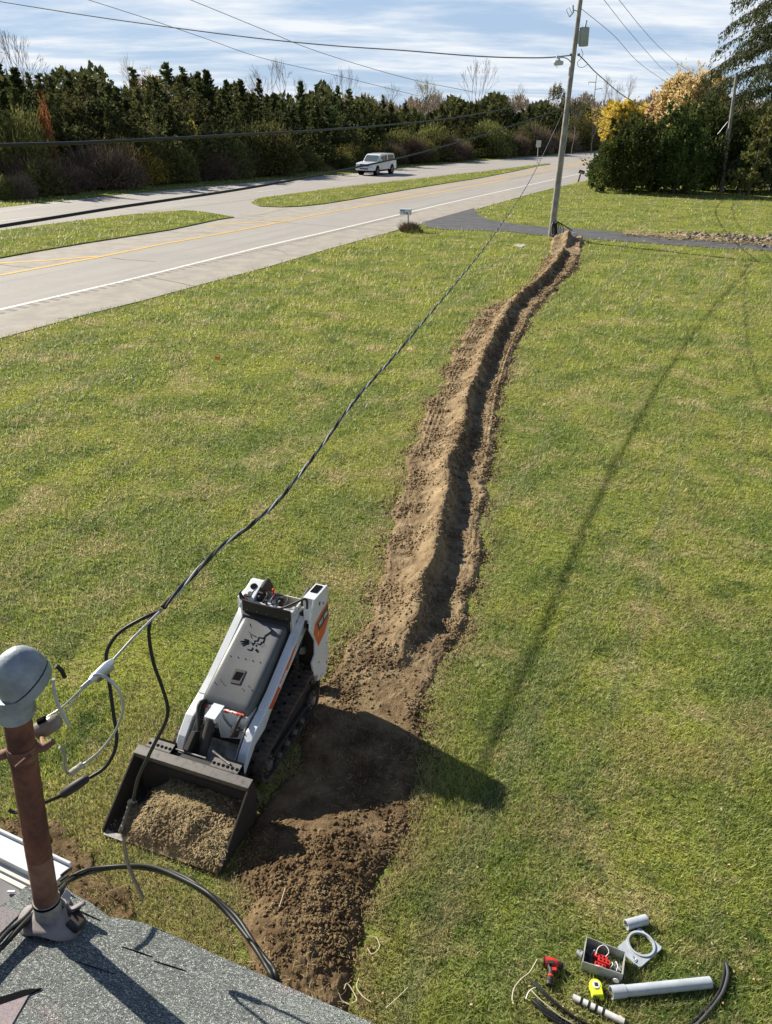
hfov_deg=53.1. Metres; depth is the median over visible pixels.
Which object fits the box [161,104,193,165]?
cedar tree
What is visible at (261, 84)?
bare tree
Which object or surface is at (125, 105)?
cedar tree
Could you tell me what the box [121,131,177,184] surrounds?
shrub
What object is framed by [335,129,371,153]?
cedar tree
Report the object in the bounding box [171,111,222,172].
cedar tree
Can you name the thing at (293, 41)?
power line
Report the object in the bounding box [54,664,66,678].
loose wire
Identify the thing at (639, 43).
power line
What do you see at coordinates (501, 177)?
road shoulder
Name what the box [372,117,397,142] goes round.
cedar tree
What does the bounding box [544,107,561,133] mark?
cedar tree
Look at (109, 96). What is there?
cedar tree
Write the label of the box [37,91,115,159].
cedar tree
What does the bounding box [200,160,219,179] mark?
shrub
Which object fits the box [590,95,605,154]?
bare tree
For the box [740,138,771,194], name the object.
leafy sapling
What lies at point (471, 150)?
shrub
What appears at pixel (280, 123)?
cedar tree
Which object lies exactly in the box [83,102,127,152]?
cedar tree
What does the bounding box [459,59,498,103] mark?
bare tree
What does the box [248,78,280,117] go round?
cedar tree
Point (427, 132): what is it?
shrub
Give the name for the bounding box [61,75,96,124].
cedar tree
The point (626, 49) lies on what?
power line
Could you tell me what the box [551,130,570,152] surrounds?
shrub
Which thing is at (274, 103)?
cedar tree
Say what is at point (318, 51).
power line
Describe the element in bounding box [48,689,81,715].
bail wire
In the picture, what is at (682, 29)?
sky
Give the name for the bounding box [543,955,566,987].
cordless drill
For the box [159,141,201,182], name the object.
shrub
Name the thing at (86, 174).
shrub
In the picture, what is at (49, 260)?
road marking
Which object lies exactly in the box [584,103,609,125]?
yellow shrub
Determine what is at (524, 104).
bare tree
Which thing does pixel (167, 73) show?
cedar tree
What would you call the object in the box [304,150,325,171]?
shrub
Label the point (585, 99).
bare tree
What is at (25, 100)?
cedar tree
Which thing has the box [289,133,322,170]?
cedar tree
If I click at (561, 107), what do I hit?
cedar tree
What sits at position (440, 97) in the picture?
bare tree
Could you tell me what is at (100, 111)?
cedar tree
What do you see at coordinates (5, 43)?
bare tree
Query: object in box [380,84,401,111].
bare tree
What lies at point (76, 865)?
soil clods
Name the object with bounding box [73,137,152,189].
shrub
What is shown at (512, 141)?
shrub
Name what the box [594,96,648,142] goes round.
yellow tree
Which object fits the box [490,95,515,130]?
cedar tree
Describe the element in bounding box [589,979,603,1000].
tape measure
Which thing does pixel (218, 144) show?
shrub
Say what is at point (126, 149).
yellow shrub
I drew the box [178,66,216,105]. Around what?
cedar tree
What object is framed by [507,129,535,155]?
shrub
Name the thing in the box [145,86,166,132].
cedar tree
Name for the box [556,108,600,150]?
shrub
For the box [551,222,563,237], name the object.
cable coil
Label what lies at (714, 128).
evergreen bush
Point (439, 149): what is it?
shrub
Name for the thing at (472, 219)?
driveway
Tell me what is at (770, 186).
evergreen bush
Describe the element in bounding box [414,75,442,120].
bare tree
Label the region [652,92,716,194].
evergreen bush
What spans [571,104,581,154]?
bare tree
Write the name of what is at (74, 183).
shrub
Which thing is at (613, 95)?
bare tree
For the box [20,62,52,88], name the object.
bare tree
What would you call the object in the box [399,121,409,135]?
cedar tree
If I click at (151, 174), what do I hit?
yellow shrub
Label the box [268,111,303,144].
cedar tree
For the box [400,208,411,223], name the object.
mailbox
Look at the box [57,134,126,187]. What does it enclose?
shrub
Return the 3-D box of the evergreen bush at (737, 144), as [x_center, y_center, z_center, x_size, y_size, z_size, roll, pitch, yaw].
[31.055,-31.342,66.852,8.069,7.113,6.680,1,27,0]
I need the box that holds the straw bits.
[225,468,490,1015]
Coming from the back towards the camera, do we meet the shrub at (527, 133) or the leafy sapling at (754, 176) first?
the shrub at (527, 133)
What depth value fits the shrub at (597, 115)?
171.12 m
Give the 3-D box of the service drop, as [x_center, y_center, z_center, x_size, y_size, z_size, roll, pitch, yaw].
[3.667,-9.047,19.438,0.098,2.239,39.831,7,28,11]
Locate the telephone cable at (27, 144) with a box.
[0,96,563,146]
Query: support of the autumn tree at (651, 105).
on the ground at (132, 649)
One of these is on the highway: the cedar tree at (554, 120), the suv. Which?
the suv
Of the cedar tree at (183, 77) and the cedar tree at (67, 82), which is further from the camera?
the cedar tree at (183, 77)
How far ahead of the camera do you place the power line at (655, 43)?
49.82 m
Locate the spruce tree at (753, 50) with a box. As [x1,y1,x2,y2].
[668,0,771,194]
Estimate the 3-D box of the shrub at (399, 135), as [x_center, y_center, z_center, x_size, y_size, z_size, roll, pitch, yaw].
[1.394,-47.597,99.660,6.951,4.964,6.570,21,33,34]
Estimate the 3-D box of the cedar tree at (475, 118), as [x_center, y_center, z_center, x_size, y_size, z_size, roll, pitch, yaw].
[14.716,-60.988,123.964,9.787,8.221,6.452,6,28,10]
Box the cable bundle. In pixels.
[0,863,281,982]
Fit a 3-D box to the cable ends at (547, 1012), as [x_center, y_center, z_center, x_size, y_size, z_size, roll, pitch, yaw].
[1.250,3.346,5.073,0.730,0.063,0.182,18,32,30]
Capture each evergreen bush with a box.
[579,109,671,192]
[587,141,604,186]
[632,113,670,188]
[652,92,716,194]
[683,92,741,190]
[697,104,771,191]
[751,99,771,190]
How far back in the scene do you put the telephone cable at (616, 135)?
49.18 m
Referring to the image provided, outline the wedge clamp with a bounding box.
[80,659,114,689]
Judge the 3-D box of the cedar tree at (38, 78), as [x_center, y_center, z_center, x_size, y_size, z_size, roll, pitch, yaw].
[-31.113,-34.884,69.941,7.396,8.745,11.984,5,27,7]
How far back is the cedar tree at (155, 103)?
68.31 m
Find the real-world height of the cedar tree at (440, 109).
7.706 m
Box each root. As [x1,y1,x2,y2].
[344,983,356,1003]
[356,978,370,1001]
[366,936,379,954]
[386,987,408,1007]
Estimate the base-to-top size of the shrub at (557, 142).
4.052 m
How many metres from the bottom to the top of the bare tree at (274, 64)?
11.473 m
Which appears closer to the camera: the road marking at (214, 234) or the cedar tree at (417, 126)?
the road marking at (214, 234)
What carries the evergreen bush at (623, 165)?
on the ground at (132, 649)
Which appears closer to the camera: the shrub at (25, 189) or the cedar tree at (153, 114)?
the shrub at (25, 189)
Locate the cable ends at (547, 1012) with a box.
[530,979,588,1023]
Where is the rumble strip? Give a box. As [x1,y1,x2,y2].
[0,212,413,313]
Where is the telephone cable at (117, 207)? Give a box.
[0,108,563,227]
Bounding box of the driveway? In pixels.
[422,208,771,250]
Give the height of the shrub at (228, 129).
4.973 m
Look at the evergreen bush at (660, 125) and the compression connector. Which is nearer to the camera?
the compression connector
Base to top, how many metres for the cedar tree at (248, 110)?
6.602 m
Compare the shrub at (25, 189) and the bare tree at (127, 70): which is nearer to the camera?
the shrub at (25, 189)
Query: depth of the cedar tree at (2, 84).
65.05 m
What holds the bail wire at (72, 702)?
attached to the wedge clamp
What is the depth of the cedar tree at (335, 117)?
89.96 m
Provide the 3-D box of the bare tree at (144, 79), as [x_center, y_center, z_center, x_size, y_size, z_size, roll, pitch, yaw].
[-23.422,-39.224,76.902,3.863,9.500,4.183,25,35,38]
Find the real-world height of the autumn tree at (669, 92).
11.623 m
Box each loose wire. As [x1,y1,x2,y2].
[52,678,70,726]
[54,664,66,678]
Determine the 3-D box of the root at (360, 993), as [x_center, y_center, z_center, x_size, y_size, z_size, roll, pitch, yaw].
[-0.162,3.238,5.213,0.049,0.006,0.185,-13,30,-25]
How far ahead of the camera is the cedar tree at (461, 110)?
124.03 m
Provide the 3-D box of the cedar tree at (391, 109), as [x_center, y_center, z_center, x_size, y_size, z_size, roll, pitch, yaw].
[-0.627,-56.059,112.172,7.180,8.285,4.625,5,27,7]
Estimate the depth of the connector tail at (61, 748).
2.58 m
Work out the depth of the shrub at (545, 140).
130.58 m
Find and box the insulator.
[33,714,62,742]
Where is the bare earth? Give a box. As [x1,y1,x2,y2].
[0,817,135,919]
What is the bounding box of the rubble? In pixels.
[655,230,771,246]
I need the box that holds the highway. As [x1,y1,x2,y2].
[0,151,598,307]
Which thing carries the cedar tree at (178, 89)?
on the ground at (132, 649)
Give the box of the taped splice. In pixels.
[118,799,137,836]
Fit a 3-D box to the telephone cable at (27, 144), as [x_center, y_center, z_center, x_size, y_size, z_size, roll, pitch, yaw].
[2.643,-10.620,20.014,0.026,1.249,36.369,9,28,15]
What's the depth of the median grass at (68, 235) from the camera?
40.16 m
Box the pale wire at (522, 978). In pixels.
[512,959,537,1003]
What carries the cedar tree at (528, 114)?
on the ground at (132, 649)
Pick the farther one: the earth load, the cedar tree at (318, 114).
the cedar tree at (318, 114)
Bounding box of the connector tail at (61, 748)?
[58,746,69,775]
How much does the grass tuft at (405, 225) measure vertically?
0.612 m
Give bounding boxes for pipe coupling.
[623,914,648,929]
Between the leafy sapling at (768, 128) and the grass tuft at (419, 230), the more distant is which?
the leafy sapling at (768, 128)
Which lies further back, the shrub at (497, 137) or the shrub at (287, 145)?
the shrub at (497, 137)
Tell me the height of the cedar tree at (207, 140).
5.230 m
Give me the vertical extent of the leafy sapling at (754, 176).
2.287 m
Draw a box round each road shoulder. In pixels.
[0,190,528,337]
[0,196,377,273]
[340,159,592,203]
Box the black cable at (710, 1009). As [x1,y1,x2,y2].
[694,962,729,1023]
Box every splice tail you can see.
[45,795,59,803]
[122,837,144,898]
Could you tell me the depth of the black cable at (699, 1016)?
5.21 m
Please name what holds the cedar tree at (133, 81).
on the ground at (132, 649)
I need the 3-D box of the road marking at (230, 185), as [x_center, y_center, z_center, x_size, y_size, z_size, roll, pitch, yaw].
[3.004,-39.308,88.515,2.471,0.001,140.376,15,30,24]
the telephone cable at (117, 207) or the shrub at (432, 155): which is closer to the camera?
the telephone cable at (117, 207)
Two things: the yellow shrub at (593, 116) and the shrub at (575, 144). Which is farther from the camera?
the yellow shrub at (593, 116)
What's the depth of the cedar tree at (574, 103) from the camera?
159.31 m
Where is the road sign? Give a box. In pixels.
[536,140,540,162]
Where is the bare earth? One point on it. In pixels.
(83, 860)
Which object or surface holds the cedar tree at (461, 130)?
on the ground at (132, 649)
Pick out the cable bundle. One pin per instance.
(229, 912)
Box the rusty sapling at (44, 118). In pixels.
[37,89,58,158]
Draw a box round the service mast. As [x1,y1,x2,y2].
[0,645,85,941]
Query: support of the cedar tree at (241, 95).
on the ground at (132, 649)
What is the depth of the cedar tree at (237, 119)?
75.56 m
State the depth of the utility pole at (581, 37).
35.87 m
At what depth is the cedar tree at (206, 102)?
73.28 m
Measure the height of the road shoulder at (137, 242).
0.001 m
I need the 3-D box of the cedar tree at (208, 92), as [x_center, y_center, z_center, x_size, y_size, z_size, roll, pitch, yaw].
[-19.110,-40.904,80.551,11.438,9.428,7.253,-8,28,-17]
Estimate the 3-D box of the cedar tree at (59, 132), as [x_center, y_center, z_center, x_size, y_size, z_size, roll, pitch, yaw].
[-25.486,-29.245,60.020,7.030,7.424,7.814,20,33,33]
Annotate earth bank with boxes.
[293,162,339,171]
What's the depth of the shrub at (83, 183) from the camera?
56.67 m
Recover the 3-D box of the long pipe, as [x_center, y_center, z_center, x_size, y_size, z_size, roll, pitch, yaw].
[1.878,3.246,5.271,0.709,0.084,0.084,-2,27,-6]
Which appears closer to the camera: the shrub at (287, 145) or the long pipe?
the long pipe
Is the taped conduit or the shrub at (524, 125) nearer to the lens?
the taped conduit
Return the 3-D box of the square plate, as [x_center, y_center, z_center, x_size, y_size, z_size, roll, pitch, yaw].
[1.813,3.116,5.528,0.258,0.025,0.207,-19,33,-33]
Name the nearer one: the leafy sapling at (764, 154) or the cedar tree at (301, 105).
the leafy sapling at (764, 154)
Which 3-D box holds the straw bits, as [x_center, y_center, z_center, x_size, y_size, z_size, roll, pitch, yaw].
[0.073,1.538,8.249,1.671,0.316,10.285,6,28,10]
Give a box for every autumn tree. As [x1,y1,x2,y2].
[644,87,665,133]
[645,58,730,132]
[714,95,731,111]
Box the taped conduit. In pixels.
[572,994,624,1023]
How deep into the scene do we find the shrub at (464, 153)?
107.40 m
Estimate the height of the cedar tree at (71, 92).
8.296 m
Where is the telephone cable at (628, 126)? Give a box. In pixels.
[572,99,725,130]
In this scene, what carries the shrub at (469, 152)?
on the ground at (132, 649)
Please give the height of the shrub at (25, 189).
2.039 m
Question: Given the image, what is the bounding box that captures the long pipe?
[609,976,712,999]
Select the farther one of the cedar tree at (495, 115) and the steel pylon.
the steel pylon
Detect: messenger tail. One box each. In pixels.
[82,673,124,764]
[86,676,121,761]
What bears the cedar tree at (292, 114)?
on the ground at (132, 649)
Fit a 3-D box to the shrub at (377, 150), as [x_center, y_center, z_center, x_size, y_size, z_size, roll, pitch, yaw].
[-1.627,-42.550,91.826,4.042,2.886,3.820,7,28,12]
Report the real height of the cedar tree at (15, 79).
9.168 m
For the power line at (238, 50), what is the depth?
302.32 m
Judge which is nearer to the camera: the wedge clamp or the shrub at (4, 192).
the wedge clamp
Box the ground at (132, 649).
[0,149,771,1023]
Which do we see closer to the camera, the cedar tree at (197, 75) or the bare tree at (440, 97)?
the cedar tree at (197, 75)
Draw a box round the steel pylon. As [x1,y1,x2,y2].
[588,75,601,98]
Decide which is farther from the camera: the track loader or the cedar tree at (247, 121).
the cedar tree at (247, 121)
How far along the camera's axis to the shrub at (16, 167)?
53.29 m
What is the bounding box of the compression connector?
[69,762,84,775]
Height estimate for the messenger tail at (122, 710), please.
0.380 m
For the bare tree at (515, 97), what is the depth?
140.13 m
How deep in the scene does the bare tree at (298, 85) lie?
104.00 m
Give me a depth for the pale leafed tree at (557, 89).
151.70 m
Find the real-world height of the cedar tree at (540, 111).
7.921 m
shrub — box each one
[0,102,73,178]
[0,140,52,178]
[0,174,18,199]
[1,167,39,199]
[12,148,80,194]
[14,155,75,196]
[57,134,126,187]
[57,159,97,190]
[59,171,80,193]
[60,167,77,193]
[64,160,100,189]
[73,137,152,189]
[97,132,143,182]
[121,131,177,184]
[125,143,169,184]
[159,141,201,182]
[173,159,199,182]
[190,158,212,179]
[192,128,234,174]
[200,146,240,179]
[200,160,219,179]
[213,120,260,172]
[217,131,258,177]
[233,115,307,174]
[233,119,293,176]
[236,133,269,174]
[299,145,330,168]
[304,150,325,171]
[332,150,357,168]
[336,143,369,165]
[367,144,384,152]
[370,139,398,164]
[381,125,419,161]
[385,141,408,164]
[392,132,431,163]
[413,121,459,160]
[416,136,439,162]
[428,132,445,160]
[431,130,465,160]
[447,135,468,160]
[457,139,474,159]
[462,117,514,156]
[462,143,477,158]
[478,119,517,155]
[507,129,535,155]
[512,127,539,154]
[514,120,551,153]
[515,118,558,154]
[550,130,566,151]
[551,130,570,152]
[553,128,584,151]
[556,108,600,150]
[579,123,605,149]
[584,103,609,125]
[591,108,607,126]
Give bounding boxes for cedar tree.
[0,63,11,99]
[0,87,80,165]
[0,89,64,153]
[4,66,38,119]
[14,93,55,149]
[24,71,52,109]
[28,81,100,161]
[30,72,50,116]
[35,72,179,172]
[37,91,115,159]
[46,76,58,114]
[52,69,99,131]
[53,75,142,157]
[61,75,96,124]
[76,77,111,123]
[81,82,137,151]
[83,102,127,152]
[98,81,114,110]
[109,67,151,117]
[113,118,131,151]
[117,98,132,123]
[122,109,156,146]
[127,87,163,142]
[132,110,198,173]
[135,91,167,142]
[141,61,215,121]
[144,76,163,101]
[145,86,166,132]
[149,83,249,155]
[161,76,236,144]
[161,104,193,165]
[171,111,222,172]
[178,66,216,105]
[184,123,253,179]
[186,69,237,123]
[188,71,201,96]
[194,94,233,132]
[195,98,216,125]
[197,118,231,167]
[210,87,262,131]
[222,79,234,115]
[229,78,255,126]
[232,130,277,168]
[239,103,250,131]
[245,101,261,126]
[247,93,315,155]
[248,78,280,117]
[263,94,286,139]
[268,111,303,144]
[272,119,300,164]
[278,99,283,116]
[279,121,312,159]
[282,103,301,140]
[287,80,323,132]
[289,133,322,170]
[297,100,329,154]
[301,117,354,165]
[315,107,337,149]
[316,88,346,132]
[317,93,378,151]
[322,135,344,165]
[333,85,349,139]
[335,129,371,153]
[336,134,383,155]
[340,88,391,137]
[347,102,386,150]
[366,109,385,139]
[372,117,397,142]
[376,94,397,135]
[390,102,427,131]
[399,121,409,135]
[407,114,425,136]
[428,104,451,135]
[445,105,464,133]
[445,105,468,136]
[449,113,483,145]
[455,104,485,138]
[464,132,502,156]
[488,104,509,132]
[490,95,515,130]
[507,106,524,125]
[521,105,546,131]
[534,113,542,128]
[535,106,550,129]
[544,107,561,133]
[545,121,556,133]
[559,98,572,125]
[570,102,580,122]
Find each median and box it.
[0,210,233,257]
[251,164,548,206]
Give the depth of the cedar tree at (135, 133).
63.52 m
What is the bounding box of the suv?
[356,153,395,175]
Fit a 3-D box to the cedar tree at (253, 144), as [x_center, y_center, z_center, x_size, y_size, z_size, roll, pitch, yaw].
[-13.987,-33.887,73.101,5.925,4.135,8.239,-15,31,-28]
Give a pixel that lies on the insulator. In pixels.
(44, 726)
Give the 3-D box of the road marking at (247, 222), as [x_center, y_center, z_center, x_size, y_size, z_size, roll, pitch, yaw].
[-7.579,-15.787,42.121,4.700,0.001,0.396,-16,32,-30]
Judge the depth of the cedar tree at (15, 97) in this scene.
55.92 m
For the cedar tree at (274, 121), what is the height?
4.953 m
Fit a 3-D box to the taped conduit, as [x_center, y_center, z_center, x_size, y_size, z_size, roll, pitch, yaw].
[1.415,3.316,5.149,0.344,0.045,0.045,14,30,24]
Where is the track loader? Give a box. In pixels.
[102,578,328,873]
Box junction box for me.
[576,936,625,982]
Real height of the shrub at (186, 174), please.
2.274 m
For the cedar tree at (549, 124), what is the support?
on the ground at (132, 649)
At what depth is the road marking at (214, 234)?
36.77 m
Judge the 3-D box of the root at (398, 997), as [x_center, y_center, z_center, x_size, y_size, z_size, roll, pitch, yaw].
[0.077,3.259,5.181,0.206,0.006,0.009,-22,35,-38]
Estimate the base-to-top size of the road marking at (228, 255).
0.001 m
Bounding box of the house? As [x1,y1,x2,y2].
[0,829,373,1023]
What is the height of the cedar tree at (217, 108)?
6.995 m
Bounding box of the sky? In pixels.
[0,0,771,114]
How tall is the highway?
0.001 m
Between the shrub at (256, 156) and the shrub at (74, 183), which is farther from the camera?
the shrub at (256, 156)
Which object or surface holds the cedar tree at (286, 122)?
on the ground at (132, 649)
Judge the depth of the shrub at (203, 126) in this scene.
68.69 m
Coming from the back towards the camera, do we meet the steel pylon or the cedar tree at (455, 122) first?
the steel pylon
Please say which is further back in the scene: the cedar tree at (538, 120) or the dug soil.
the cedar tree at (538, 120)
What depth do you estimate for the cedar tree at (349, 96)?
103.61 m
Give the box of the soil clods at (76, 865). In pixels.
[0,816,127,919]
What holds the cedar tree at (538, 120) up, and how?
on the ground at (132, 649)
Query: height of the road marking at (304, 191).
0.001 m
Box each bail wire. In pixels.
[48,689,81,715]
[61,690,82,717]
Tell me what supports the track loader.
on the ground at (132, 649)
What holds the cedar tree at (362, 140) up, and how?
on the ground at (132, 649)
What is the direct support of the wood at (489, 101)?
on the ground at (132, 649)
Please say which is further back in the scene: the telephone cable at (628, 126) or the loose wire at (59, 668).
the telephone cable at (628, 126)
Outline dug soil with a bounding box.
[237,230,583,1011]
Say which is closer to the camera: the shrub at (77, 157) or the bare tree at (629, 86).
the shrub at (77, 157)
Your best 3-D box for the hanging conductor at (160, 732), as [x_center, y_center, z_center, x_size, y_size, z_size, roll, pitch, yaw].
[-0.904,0.763,2.938,0.085,0.835,0.228,25,35,38]
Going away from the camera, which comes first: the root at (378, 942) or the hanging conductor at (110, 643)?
the hanging conductor at (110, 643)
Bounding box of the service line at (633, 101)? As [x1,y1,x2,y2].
[580,56,717,110]
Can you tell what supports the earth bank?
on the ground at (132, 649)
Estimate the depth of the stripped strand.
5.12 m
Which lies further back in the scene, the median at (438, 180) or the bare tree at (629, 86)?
the bare tree at (629, 86)
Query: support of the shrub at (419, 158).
on the ground at (132, 649)
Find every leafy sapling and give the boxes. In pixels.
[721,167,763,195]
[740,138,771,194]
[748,102,771,195]
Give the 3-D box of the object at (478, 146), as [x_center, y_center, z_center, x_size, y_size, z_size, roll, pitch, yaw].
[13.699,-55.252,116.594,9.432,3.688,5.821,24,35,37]
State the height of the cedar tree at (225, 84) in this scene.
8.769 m
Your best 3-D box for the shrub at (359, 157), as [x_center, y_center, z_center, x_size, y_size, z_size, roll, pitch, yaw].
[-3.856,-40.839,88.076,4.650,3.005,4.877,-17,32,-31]
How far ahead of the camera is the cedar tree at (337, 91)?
100.68 m
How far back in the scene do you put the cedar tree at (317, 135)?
82.89 m
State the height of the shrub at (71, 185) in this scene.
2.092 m
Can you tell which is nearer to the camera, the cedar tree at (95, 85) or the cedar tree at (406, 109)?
the cedar tree at (95, 85)
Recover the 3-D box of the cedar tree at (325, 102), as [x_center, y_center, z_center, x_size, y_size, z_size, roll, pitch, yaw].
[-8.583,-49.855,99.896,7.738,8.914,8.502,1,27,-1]
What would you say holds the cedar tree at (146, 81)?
on the ground at (132, 649)
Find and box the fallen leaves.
[2,250,771,1020]
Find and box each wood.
[0,60,736,139]
[340,89,768,129]
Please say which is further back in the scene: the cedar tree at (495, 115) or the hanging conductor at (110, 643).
the cedar tree at (495, 115)
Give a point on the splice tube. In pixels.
(74, 786)
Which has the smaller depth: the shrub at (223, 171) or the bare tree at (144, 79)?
the shrub at (223, 171)
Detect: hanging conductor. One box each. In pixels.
[89,609,160,778]
[132,609,169,800]
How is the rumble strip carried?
on the road shoulder at (18, 319)
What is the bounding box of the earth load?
[103,778,242,873]
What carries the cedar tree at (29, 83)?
on the ground at (132, 649)
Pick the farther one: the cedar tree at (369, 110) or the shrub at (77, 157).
the cedar tree at (369, 110)
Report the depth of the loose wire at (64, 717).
2.33 m
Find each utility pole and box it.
[548,0,589,237]
[716,74,737,191]
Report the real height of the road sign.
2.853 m
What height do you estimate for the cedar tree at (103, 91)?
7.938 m
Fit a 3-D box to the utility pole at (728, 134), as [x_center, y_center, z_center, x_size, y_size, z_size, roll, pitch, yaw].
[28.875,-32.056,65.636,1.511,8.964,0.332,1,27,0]
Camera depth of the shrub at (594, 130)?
156.84 m
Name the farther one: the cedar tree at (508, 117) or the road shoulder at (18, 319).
the cedar tree at (508, 117)
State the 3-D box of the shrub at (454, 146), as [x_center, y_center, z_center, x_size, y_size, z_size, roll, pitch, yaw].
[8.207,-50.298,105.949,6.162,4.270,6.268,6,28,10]
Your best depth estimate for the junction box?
5.43 m
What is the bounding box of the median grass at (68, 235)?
[0,163,548,255]
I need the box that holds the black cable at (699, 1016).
[688,961,725,1023]
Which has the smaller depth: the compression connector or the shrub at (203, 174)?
the compression connector
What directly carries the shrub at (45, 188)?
on the ground at (132, 649)
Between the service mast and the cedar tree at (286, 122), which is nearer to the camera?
the service mast
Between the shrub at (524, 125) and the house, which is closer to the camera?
the house
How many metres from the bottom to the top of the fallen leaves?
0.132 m
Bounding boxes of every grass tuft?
[396,220,421,231]
[403,226,423,232]
[581,238,592,242]
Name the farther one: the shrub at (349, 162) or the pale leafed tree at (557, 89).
the pale leafed tree at (557, 89)
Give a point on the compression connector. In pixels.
(76, 769)
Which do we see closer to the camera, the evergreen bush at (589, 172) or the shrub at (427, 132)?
the evergreen bush at (589, 172)
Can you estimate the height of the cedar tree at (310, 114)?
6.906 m
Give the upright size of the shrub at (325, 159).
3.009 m
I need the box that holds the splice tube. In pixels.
[59,775,89,797]
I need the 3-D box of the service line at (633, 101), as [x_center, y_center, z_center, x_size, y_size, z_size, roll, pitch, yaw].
[16.958,-27.161,49.950,2.510,1.890,35.939,16,31,27]
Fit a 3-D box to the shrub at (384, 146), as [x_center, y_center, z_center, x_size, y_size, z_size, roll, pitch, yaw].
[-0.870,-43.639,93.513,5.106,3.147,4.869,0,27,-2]
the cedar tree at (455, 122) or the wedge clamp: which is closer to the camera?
the wedge clamp
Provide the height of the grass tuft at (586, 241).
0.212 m
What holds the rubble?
on the ground at (132, 649)
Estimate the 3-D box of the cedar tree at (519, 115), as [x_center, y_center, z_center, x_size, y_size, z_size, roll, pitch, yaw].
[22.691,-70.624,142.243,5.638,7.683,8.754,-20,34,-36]
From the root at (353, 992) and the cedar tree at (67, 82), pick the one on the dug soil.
the root at (353, 992)
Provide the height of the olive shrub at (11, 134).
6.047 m
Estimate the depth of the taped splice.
3.08 m
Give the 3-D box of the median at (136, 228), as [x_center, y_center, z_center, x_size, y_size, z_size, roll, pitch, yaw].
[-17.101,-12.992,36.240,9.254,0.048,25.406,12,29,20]
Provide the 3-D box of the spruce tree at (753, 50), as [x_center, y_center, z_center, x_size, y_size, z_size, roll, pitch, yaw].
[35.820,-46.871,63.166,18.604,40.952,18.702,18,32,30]
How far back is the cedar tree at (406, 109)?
112.51 m
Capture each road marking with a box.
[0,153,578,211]
[0,172,586,309]
[0,180,504,275]
[0,256,98,263]
[102,157,589,217]
[205,220,285,224]
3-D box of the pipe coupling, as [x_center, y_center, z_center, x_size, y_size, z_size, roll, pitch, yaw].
[1.845,3.024,5.691,0.170,0.074,0.074,-6,28,-14]
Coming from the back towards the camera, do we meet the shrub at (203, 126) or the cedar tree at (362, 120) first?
the cedar tree at (362, 120)
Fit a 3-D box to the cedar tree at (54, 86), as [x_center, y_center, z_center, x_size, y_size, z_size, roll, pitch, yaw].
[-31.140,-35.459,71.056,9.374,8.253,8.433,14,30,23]
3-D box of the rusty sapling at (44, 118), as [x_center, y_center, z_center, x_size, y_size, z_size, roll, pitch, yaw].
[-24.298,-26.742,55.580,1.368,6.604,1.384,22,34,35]
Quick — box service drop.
[113,113,562,660]
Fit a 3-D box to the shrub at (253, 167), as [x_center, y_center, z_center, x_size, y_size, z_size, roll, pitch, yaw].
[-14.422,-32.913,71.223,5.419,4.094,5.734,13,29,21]
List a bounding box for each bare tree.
[0,29,47,84]
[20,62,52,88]
[120,54,140,89]
[122,67,168,99]
[245,59,291,103]
[245,74,271,97]
[293,77,306,97]
[329,66,359,110]
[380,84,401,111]
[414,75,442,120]
[427,93,446,110]
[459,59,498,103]
[509,85,525,124]
[516,97,534,110]
[571,92,597,113]
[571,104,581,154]
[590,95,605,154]
[602,74,625,142]
[604,87,621,101]
[614,75,635,99]
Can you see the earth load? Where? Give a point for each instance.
(186, 822)
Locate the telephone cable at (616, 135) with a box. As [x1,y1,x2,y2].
[570,108,724,142]
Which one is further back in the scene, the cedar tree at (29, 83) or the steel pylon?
the steel pylon
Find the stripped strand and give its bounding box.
[531,990,572,1023]
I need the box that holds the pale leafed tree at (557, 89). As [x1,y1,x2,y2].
[546,81,565,116]
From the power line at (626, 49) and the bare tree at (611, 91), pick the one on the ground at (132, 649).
the bare tree at (611, 91)
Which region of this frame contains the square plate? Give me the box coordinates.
[617,928,661,967]
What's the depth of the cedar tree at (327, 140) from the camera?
85.69 m
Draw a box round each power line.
[0,1,569,57]
[89,0,417,95]
[191,0,471,91]
[577,5,704,88]
[604,0,694,84]
[619,0,713,83]
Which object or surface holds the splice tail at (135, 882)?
attached to the taped splice
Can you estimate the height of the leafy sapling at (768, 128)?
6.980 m
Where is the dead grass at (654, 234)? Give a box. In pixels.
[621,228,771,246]
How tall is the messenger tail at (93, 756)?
0.357 m
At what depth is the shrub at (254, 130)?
72.95 m
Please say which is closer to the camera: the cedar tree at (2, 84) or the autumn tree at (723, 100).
the cedar tree at (2, 84)
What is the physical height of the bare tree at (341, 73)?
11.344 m
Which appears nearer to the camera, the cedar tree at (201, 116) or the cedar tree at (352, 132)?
the cedar tree at (201, 116)
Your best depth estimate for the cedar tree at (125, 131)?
61.51 m

